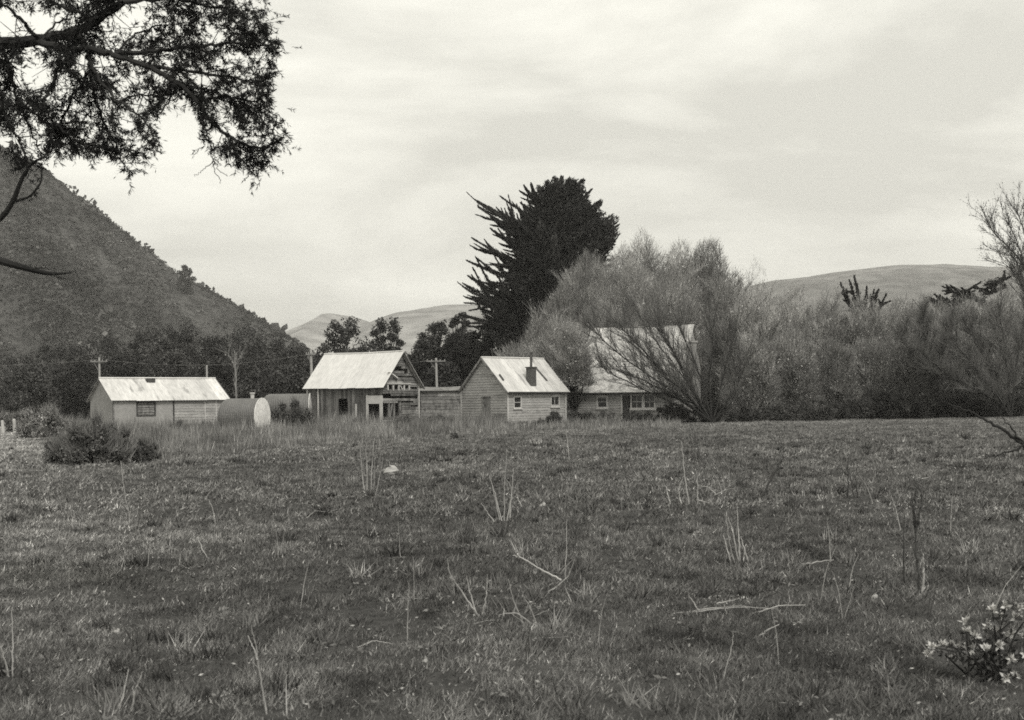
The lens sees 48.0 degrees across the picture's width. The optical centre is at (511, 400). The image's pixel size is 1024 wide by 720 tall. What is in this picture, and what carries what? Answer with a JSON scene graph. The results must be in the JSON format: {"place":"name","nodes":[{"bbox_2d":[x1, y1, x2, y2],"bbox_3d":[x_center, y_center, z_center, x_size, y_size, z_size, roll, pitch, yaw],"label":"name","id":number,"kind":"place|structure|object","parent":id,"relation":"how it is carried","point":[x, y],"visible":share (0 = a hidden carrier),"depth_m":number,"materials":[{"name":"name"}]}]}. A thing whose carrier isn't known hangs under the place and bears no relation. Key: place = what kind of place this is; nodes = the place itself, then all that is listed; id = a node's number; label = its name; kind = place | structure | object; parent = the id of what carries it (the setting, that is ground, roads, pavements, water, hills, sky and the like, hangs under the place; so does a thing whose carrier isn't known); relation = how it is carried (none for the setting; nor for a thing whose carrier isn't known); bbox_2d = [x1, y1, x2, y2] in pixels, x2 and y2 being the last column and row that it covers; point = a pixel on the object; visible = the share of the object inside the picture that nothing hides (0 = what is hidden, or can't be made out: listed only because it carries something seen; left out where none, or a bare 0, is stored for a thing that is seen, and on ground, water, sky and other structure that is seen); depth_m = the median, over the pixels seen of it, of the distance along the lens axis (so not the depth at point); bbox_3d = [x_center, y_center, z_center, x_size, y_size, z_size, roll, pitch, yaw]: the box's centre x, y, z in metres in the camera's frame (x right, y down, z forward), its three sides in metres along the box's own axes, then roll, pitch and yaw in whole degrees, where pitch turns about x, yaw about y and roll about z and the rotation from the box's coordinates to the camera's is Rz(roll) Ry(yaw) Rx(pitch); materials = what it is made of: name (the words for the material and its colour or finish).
{"place":"outdoors","nodes":[
{"label":"outdoors","id":0,"kind":"place"},
{"bbox_2d":[0,151,309,410],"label":"hill","id":1,"kind":"structure","parent":0,"point":[19,343],"depth_m":479.70,"materials":[{"name":"plant"}]},
{"bbox_2d":[0,140,316,407],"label":"hill scrub","id":2,"kind":"object","parent":1,"relation":"on","point":[274,330],"visible":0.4,"depth_m":469.06,"materials":[{"name":"plant"}]},
{"bbox_2d":[176,264,196,293],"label":"ridge tree","id":3,"kind":"object","parent":1,"relation":"on","point":[185,272],"visible":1,"depth_m":503.85,"materials":[{"name":"grey plant"}]},
{"bbox_2d":[286,304,491,354],"bbox_3d":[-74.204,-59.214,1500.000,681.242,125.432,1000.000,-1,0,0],"label":"distant hill","id":4,"kind":"structure","parent":0,"point":[311,333],"depth_m":1272.36,"materials":[{"name":"grey"}]},
{"bbox_2d":[0,412,1023,719],"bbox_3d":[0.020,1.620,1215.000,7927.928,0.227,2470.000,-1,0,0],"label":"ground","id":5,"kind":"structure","parent":0,"point":[432,684],"depth_m":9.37,"materials":[{"name":"plant"}]},
{"bbox_2d":[0,408,26,431],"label":"shrub","id":6,"kind":"object","parent":5,"relation":"on","point":[7,417],"visible":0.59,"depth_m":71.71,"materials":[{"name":"grey plant"}]},
{"bbox_2d":[0,353,44,412],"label":"tree","id":7,"kind":"object","parent":5,"relation":"on","point":[27,359],"visible":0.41,"depth_m":149.21,"materials":[{"name":"black plant"}]},
{"bbox_2d":[0,368,65,420],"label":"tree","id":8,"kind":"object","parent":5,"relation":"on","point":[19,398],"visible":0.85,"depth_m":127.09,"materials":[{"name":"black plant"}]},
{"bbox_2d":[11,399,75,438],"bbox_3d":[-23.647,0.920,58.211,3.411,2.292,3.525,-1,0,-41],"label":"shrub","id":9,"kind":"object","parent":5,"relation":"on","point":[47,421],"visible":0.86,"depth_m":57.60,"materials":[{"name":"grey plant"}]},
{"bbox_2d":[40,432,69,464],"bbox_3d":[-12.866,1.407,32.921,1.102,1.165,1.084,-1,0,39],"label":"gorse bush","id":10,"kind":"object","parent":5,"relation":"on","point":[47,458],"visible":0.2,"depth_m":32.81,"materials":[{"name":"grey plant"}]},
{"bbox_2d":[22,341,88,416],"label":"tree","id":11,"kind":"object","parent":5,"relation":"on","point":[61,352],"visible":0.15,"depth_m":153.60,"materials":[{"name":"black plant"}]},
{"bbox_2d":[47,358,100,419],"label":"tree","id":12,"kind":"object","parent":5,"relation":"on","point":[76,389],"visible":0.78,"depth_m":130.75,"materials":[{"name":"black plant"}]},
{"bbox_2d":[44,408,133,463],"bbox_3d":[-11.813,1.021,32.245,2.252,1.810,2.093,-1,0,-42],"label":"gorse bush","id":13,"kind":"object","parent":5,"relation":"on","point":[88,443],"visible":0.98,"depth_m":31.80,"materials":[{"name":"black plant"}]},
{"bbox_2d":[71,334,126,415],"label":"tree","id":14,"kind":"object","parent":5,"relation":"on","point":[110,345],"visible":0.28,"depth_m":163.76,"materials":[{"name":"black plant"}]},
{"bbox_2d":[91,415,135,462],"bbox_3d":[-11.276,1.158,32.860,1.287,1.581,1.493,-1,0,36],"label":"gorse bush","id":15,"kind":"object","parent":5,"relation":"on","point":[121,434],"visible":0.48,"depth_m":32.77,"materials":[{"name":"grey plant"}]},
{"bbox_2d":[100,351,149,376],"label":"tree","id":16,"kind":"object","parent":5,"relation":"on","point":[128,369],"visible":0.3,"depth_m":126.90,"materials":[{"name":"black plant"}]},
{"bbox_2d":[131,433,162,461],"bbox_3d":[-10.611,1.429,33.283,1.019,1.027,0.812,-1,0,0],"label":"gorse bush","id":17,"kind":"object","parent":5,"relation":"on","point":[141,453],"visible":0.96,"depth_m":33.11,"materials":[{"name":"black plant"}]},
{"bbox_2d":[119,328,180,376],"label":"tree","id":18,"kind":"object","parent":5,"relation":"on","point":[141,339],"visible":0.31,"depth_m":149.53,"materials":[{"name":"black plant"}]},
{"bbox_2d":[0,0,301,279],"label":"overhanging pine","id":19,"kind":"object","parent":5,"relation":"on","point":[74,38],"visible":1,"depth_m":7.95,"materials":[{"name":"black plant"}]},
{"bbox_2d":[86,377,230,427],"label":"long shed","id":20,"kind":"structure","parent":5,"relation":"on","point":[121,398],"depth_m":68.30,"materials":[{"name":"paint"}]},
{"bbox_2d":[144,350,199,376],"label":"tree","id":21,"kind":"object","parent":5,"relation":"on","point":[172,359],"visible":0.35,"depth_m":125.45,"materials":[{"name":"black plant"}]},
{"bbox_2d":[150,323,202,375],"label":"tree","id":22,"kind":"object","parent":5,"relation":"on","point":[181,339],"visible":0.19,"depth_m":157.27,"materials":[{"name":"black plant"}]},
{"bbox_2d":[175,334,234,387],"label":"tree","id":23,"kind":"object","parent":5,"relation":"on","point":[212,344],"visible":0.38,"depth_m":148.83,"materials":[{"name":"black plant"}]},
{"bbox_2d":[203,357,251,398],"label":"tree","id":24,"kind":"object","parent":5,"relation":"on","point":[218,372],"visible":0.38,"depth_m":127.30,"materials":[{"name":"black plant"}]},
{"bbox_2d":[203,324,268,379],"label":"tree","id":25,"kind":"object","parent":5,"relation":"on","point":[236,337],"visible":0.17,"depth_m":163.85,"materials":[{"name":"black plant"}]},
{"bbox_2d":[218,392,270,430],"bbox_3d":[-14.392,0.751,61.737,2.290,2.350,1.955,-1,0,13],"label":"water tank","id":26,"kind":"object","parent":5,"relation":"on","point":[253,408],"visible":0.68,"depth_m":61.01,"materials":[{"name":"metal"}]},
{"bbox_2d":[234,368,287,397],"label":"tree","id":27,"kind":"object","parent":5,"relation":"on","point":[254,380],"visible":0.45,"depth_m":117.02,"materials":[{"name":"black plant"}]},
{"bbox_2d":[241,335,286,385],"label":"tree","id":28,"kind":"object","parent":5,"relation":"on","point":[252,359],"visible":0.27,"depth_m":149.25,"materials":[{"name":"black plant"}]},
{"bbox_2d":[260,364,308,393],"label":"tree","id":29,"kind":"object","parent":5,"relation":"on","point":[298,379],"visible":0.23,"depth_m":121.34,"materials":[{"name":"black plant"}]},
{"bbox_2d":[264,344,309,393],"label":"tree","id":30,"kind":"object","parent":5,"relation":"on","point":[298,360],"visible":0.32,"depth_m":140.92,"materials":[{"name":"black plant"}]},
{"bbox_2d":[264,393,311,420],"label":"water tank","id":31,"kind":"object","parent":5,"relation":"on","point":[303,399],"visible":0.42,"depth_m":73.21,"materials":[{"name":"metal"}]},
{"bbox_2d":[270,396,319,427],"bbox_3d":[-12.125,0.637,64.083,3.458,2.378,3.025,-1,0,0],"label":"bramble","id":32,"kind":"object","parent":5,"relation":"on","point":[302,414],"visible":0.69,"depth_m":63.50,"materials":[{"name":"black plant"}]},
{"bbox_2d":[312,316,376,362],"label":"dark tree","id":33,"kind":"object","parent":5,"relation":"on","point":[345,335],"visible":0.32,"depth_m":134.92,"materials":[{"name":"black plant"}]},
{"bbox_2d":[302,350,424,423],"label":"broken barn","id":34,"kind":"structure","parent":5,"relation":"on","point":[390,383],"depth_m":73.54,"materials":[{"name":"metal"}]},
{"bbox_2d":[57,405,681,462],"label":"long grass","id":35,"kind":"structure","parent":5,"relation":"on","point":[193,435],"depth_m":56.47,"materials":[{"name":"grey plant"}]},
{"bbox_2d":[368,316,409,355],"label":"dark tree","id":36,"kind":"object","parent":5,"relation":"on","point":[392,338],"visible":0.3,"depth_m":139.49,"materials":[{"name":"black plant"}]},
{"bbox_2d":[411,337,444,408],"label":"dark tree","id":37,"kind":"object","parent":5,"relation":"on","point":[422,346],"visible":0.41,"depth_m":117.41,"materials":[{"name":"black plant"}]},
{"bbox_2d":[410,319,450,367],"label":"dark tree","id":38,"kind":"object","parent":5,"relation":"on","point":[437,330],"visible":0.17,"depth_m":137.71,"materials":[{"name":"black plant"}]},
{"bbox_2d":[420,386,460,418],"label":"lean to","id":39,"kind":"object","parent":5,"relation":"on","point":[433,398],"visible":0.56,"depth_m":76.08,"materials":[{"name":"grey wood"}]},
{"bbox_2d":[422,361,461,386],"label":"dark tree","id":40,"kind":"object","parent":5,"relation":"on","point":[448,369],"visible":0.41,"depth_m":109.45,"materials":[{"name":"black plant"}]},
{"bbox_2d":[431,332,471,385],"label":"dark tree","id":41,"kind":"object","parent":5,"relation":"on","point":[454,343],"visible":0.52,"depth_m":116.30,"materials":[{"name":"black plant"}]},
{"bbox_2d":[463,318,492,374],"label":"dark tree","id":42,"kind":"object","parent":5,"relation":"on","point":[470,345],"visible":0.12,"depth_m":120.26,"materials":[{"name":"black plant"}]},
{"bbox_2d":[462,337,495,372],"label":"dark tree","id":43,"kind":"object","parent":5,"relation":"on","point":[482,348],"visible":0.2,"depth_m":115.35,"materials":[{"name":"black plant"}]},
{"bbox_2d":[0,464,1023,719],"bbox_3d":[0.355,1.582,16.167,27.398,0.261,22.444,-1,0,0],"label":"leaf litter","id":44,"kind":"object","parent":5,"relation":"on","point":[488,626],"visible":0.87,"depth_m":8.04,"materials":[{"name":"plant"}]},
{"bbox_2d":[457,352,569,423],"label":"cottage","id":45,"kind":"structure","parent":5,"relation":"on","point":[530,387],"depth_m":74.88,"materials":[{"name":"wood"}]},
{"bbox_2d":[491,336,548,359],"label":"willow tree","id":46,"kind":"object","parent":5,"relation":"on","point":[516,352],"visible":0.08,"depth_m":89.63,"materials":[{"name":"grey plant"}]},
{"bbox_2d":[454,175,620,358],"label":"cypress tree","id":47,"kind":"object","parent":5,"relation":"on","point":[557,225],"visible":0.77,"depth_m":110.54,"materials":[{"name":"black plant"}]},
{"bbox_2d":[517,308,568,409],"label":"willow tree","id":48,"kind":"object","parent":5,"relation":"on","point":[532,336],"visible":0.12,"depth_m":93.50,"materials":[{"name":"grey plant"}]},
{"bbox_2d":[521,309,589,418],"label":"willow tree","id":49,"kind":"object","parent":5,"relation":"on","point":[550,339],"visible":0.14,"depth_m":91.45,"materials":[{"name":"grey plant"}]},
{"bbox_2d":[535,279,589,418],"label":"willow tree","id":50,"kind":"object","parent":5,"relation":"on","point":[557,303],"visible":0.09,"depth_m":95.28,"materials":[{"name":"grey plant"}]},
{"bbox_2d":[522,261,615,407],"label":"willow tree","id":51,"kind":"object","parent":5,"relation":"on","point":[568,278],"visible":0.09,"depth_m":95.86,"materials":[{"name":"grey plant"}]},
{"bbox_2d":[543,316,600,417],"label":"willow tree","id":52,"kind":"object","parent":5,"relation":"on","point":[572,356],"visible":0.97,"depth_m":77.88,"materials":[{"name":"grey plant"}]},
{"bbox_2d":[558,246,613,318],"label":"willow tree","id":53,"kind":"object","parent":5,"relation":"on","point":[589,265],"visible":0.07,"depth_m":97.23,"materials":[{"name":"grey plant"}]},
{"bbox_2d":[563,292,640,417],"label":"willow tree","id":54,"kind":"object","parent":5,"relation":"on","point":[602,312],"visible":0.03,"depth_m":92.58,"materials":[{"name":"grey plant"}]},
{"bbox_2d":[572,263,635,331],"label":"willow tree","id":55,"kind":"object","parent":5,"relation":"on","point":[600,277],"visible":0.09,"depth_m":95.27,"materials":[{"name":"grey plant"}]},
{"bbox_2d":[591,239,653,307],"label":"willow tree","id":56,"kind":"object","parent":5,"relation":"on","point":[620,262],"visible":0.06,"depth_m":98.28,"materials":[{"name":"grey plant"}]},
{"bbox_2d":[596,258,672,326],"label":"willow tree","id":57,"kind":"object","parent":5,"relation":"on","point":[638,280],"visible":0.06,"depth_m":95.12,"materials":[{"name":"grey plant"}]},
{"bbox_2d":[572,324,702,421],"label":"farmhouse","id":58,"kind":"object","parent":5,"relation":"on","point":[608,396],"visible":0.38,"depth_m":79.72,"materials":[{"name":"painted wood weatherboards"},{"name":"corrugated metal"},{"name":"glass"}]},
{"bbox_2d":[618,409,656,422],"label":"shrub","id":59,"kind":"object","parent":5,"relation":"on","point":[638,415],"visible":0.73,"depth_m":74.68,"materials":[{"name":"grey plant"}]},
{"bbox_2d":[621,223,671,297],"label":"willow tree","id":60,"kind":"object","parent":5,"relation":"on","point":[651,266],"visible":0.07,"depth_m":100.22,"materials":[{"name":"grey plant"}]},
{"bbox_2d":[614,265,718,408],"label":"willow tree","id":61,"kind":"object","parent":5,"relation":"on","point":[660,294],"visible":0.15,"depth_m":92.83,"materials":[{"name":"grey plant"}]},
{"bbox_2d":[566,279,771,422],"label":"willow tree","id":62,"kind":"object","parent":5,"relation":"on","point":[661,371],"visible":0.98,"depth_m":73.89,"materials":[{"name":"grey plant"}]},
{"bbox_2d":[654,399,693,422],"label":"shrub","id":63,"kind":"object","parent":5,"relation":"on","point":[682,414],"visible":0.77,"depth_m":75.16,"materials":[{"name":"black plant"}]},
{"bbox_2d":[660,236,706,313],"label":"willow tree","id":64,"kind":"object","parent":5,"relation":"on","point":[673,263],"visible":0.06,"depth_m":99.49,"materials":[{"name":"grey plant"}]},
{"bbox_2d":[646,236,756,313],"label":"willow tree","id":65,"kind":"object","parent":5,"relation":"on","point":[707,269],"visible":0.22,"depth_m":104.96,"materials":[{"name":"grey plant"}]},
{"bbox_2d":[688,268,761,416],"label":"willow tree","id":66,"kind":"object","parent":5,"relation":"on","point":[725,297],"visible":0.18,"depth_m":93.79,"materials":[{"name":"grey plant"}]},
{"bbox_2d":[721,399,762,421],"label":"shrub","id":67,"kind":"object","parent":5,"relation":"on","point":[746,413],"visible":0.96,"depth_m":75.75,"materials":[{"name":"black plant"}]},
{"bbox_2d":[712,283,792,416],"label":"willow tree","id":68,"kind":"object","parent":5,"relation":"on","point":[769,325],"visible":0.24,"depth_m":88.98,"materials":[{"name":"grey plant"}]},
{"bbox_2d":[716,330,789,419],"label":"willow tree","id":69,"kind":"object","parent":5,"relation":"on","point":[761,380],"visible":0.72,"depth_m":79.89,"materials":[{"name":"grey plant"}]},
{"bbox_2d":[758,400,801,420],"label":"shrub","id":70,"kind":"object","parent":5,"relation":"on","point":[778,412],"visible":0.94,"depth_m":76.43,"materials":[{"name":"black plant"}]},
{"bbox_2d":[755,280,823,412],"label":"willow tree","id":71,"kind":"object","parent":5,"relation":"on","point":[788,310],"visible":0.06,"depth_m":93.07,"materials":[{"name":"grey plant"}]},
{"bbox_2d":[762,323,830,419],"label":"willow tree","id":72,"kind":"object","parent":5,"relation":"on","point":[799,371],"visible":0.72,"depth_m":80.88,"materials":[{"name":"grey plant"}]},
{"bbox_2d":[785,392,838,420],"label":"shrub","id":73,"kind":"object","parent":5,"relation":"on","point":[820,411],"visible":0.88,"depth_m":77.64,"materials":[{"name":"black plant"}]},
{"bbox_2d":[784,286,868,413],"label":"willow tree","id":74,"kind":"object","parent":5,"relation":"on","point":[827,321],"visible":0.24,"depth_m":90.05,"materials":[{"name":"grey plant"}]},
{"bbox_2d":[802,335,868,418],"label":"willow tree","id":75,"kind":"object","parent":5,"relation":"on","point":[839,368],"visible":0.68,"depth_m":81.78,"materials":[{"name":"grey plant"}]},
{"bbox_2d":[826,388,875,419],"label":"shrub","id":76,"kind":"object","parent":5,"relation":"on","point":[848,410],"visible":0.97,"depth_m":78.64,"materials":[{"name":"black plant"}]},
{"bbox_2d":[825,291,901,409],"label":"willow tree","id":77,"kind":"object","parent":5,"relation":"on","point":[863,326],"visible":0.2,"depth_m":88.99,"materials":[{"name":"grey plant"}]},
{"bbox_2d":[840,274,891,349],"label":"conifer","id":78,"kind":"object","parent":5,"relation":"on","point":[845,293],"visible":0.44,"depth_m":95.87,"materials":[{"name":"black plant"}]},
{"bbox_2d":[846,334,903,417],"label":"willow tree","id":79,"kind":"object","parent":5,"relation":"on","point":[877,371],"visible":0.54,"depth_m":82.89,"materials":[{"name":"grey plant"}]},
{"bbox_2d":[858,383,904,418],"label":"shrub","id":80,"kind":"object","parent":5,"relation":"on","point":[887,404],"visible":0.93,"depth_m":79.73,"materials":[{"name":"black plant"}]},
{"bbox_2d":[856,293,929,347],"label":"willow tree","id":81,"kind":"object","parent":5,"relation":"on","point":[900,310],"visible":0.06,"depth_m":92.31,"materials":[{"name":"grey plant"}]},
{"bbox_2d":[905,481,926,592],"bbox_3d":[3.264,1.110,9.284,0.222,0.926,0.099,-1,0,-35],"label":"dead sapling","id":82,"kind":"object","parent":5,"relation":"on","point":[916,522],"visible":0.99,"depth_m":9.29,"materials":[{"name":"wood"}]},
{"bbox_2d":[896,383,937,418],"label":"shrub","id":83,"kind":"object","parent":5,"relation":"on","point":[922,405],"visible":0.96,"depth_m":79.48,"materials":[{"name":"black plant"}]},
{"bbox_2d":[885,332,956,417],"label":"willow tree","id":84,"kind":"object","parent":5,"relation":"on","point":[904,367],"visible":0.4,"depth_m":82.66,"materials":[{"name":"grey plant"}]},
{"bbox_2d":[887,290,967,417],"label":"willow tree","id":85,"kind":"object","parent":5,"relation":"on","point":[923,317],"visible":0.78,"depth_m":80.74,"materials":[{"name":"grey plant"}]},
{"bbox_2d":[906,296,978,404],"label":"willow tree","id":86,"kind":"object","parent":5,"relation":"on","point":[937,313],"visible":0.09,"depth_m":90.38,"materials":[{"name":"grey plant"}]},
{"bbox_2d":[929,391,969,417],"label":"shrub","id":87,"kind":"object","parent":5,"relation":"on","point":[939,408],"visible":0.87,"depth_m":80.64,"materials":[{"name":"black plant"}]},
{"bbox_2d":[925,284,989,315],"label":"conifer","id":88,"kind":"object","parent":5,"relation":"on","point":[949,289],"visible":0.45,"depth_m":96.94,"materials":[{"name":"grey plant"}]},
{"bbox_2d":[925,327,990,416],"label":"willow tree","id":89,"kind":"object","parent":5,"relation":"on","point":[955,392],"visible":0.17,"depth_m":83.75,"materials":[{"name":"grey plant"}]},
{"bbox_2d":[893,280,1023,416],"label":"willow tree","id":90,"kind":"object","parent":5,"relation":"on","point":[992,391],"visible":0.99,"depth_m":79.02,"materials":[{"name":"grey plant"}]},
{"bbox_2d":[923,599,1023,682],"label":"leafy plant","id":91,"kind":"object","parent":5,"relation":"on","point":[992,661],"visible":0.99,"depth_m":6.44,"materials":[{"name":"leaves"},{"name":"flower petals"},{"name":"stems"}]},
{"bbox_2d":[942,288,1004,404],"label":"willow tree","id":92,"kind":"object","parent":5,"relation":"on","point":[972,308],"visible":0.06,"depth_m":91.28,"materials":[{"name":"grey plant"}]},
{"bbox_2d":[947,270,1010,343],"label":"conifer","id":93,"kind":"object","parent":5,"relation":"on","point":[992,284],"visible":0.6,"depth_m":94.73,"materials":[{"name":"black plant"}]},
{"bbox_2d":[954,389,1004,416],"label":"shrub","id":94,"kind":"object","parent":5,"relation":"on","point":[978,407],"visible":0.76,"depth_m":81.68,"materials":[{"name":"black plant"}]},
{"bbox_2d":[940,399,1023,458],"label":"branch","id":95,"kind":"object","parent":5,"relation":"on","point":[1017,439],"visible":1,"depth_m":8.99,"materials":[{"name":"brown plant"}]},
{"bbox_2d":[960,181,1023,323],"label":"airy tree","id":96,"kind":"object","parent":5,"relation":"on","point":[1008,248],"visible":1,"depth_m":72.08,"materials":[{"name":"grey plant"}]},
{"bbox_2d":[966,284,1023,403],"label":"willow tree","id":97,"kind":"object","parent":5,"relation":"on","point":[987,330],"visible":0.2,"depth_m":89.00,"materials":[{"name":"grey plant"}]},
{"bbox_2d":[991,315,1023,415],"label":"willow tree","id":98,"kind":"object","parent":5,"relation":"on","point":[1019,387],"visible":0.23,"depth_m":84.81,"materials":[{"name":"grey plant"}]},
{"bbox_2d":[993,393,1023,416],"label":"shrub","id":99,"kind":"object","parent":5,"relation":"on","point":[1018,409],"visible":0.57,"depth_m":82.51,"materials":[{"name":"grey plant"}]},
{"bbox_2d":[0,0,1023,331],"label":"sky","id":100,"kind":"structure","parent":0,"point":[808,138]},
{"bbox_2d":[740,264,1023,329],"bbox_3d":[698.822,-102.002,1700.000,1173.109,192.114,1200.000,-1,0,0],"label":"distant ridge","id":101,"kind":"structure","parent":0,"point":[892,281],"depth_m":1460.21,"materials":[{"name":"grey"}]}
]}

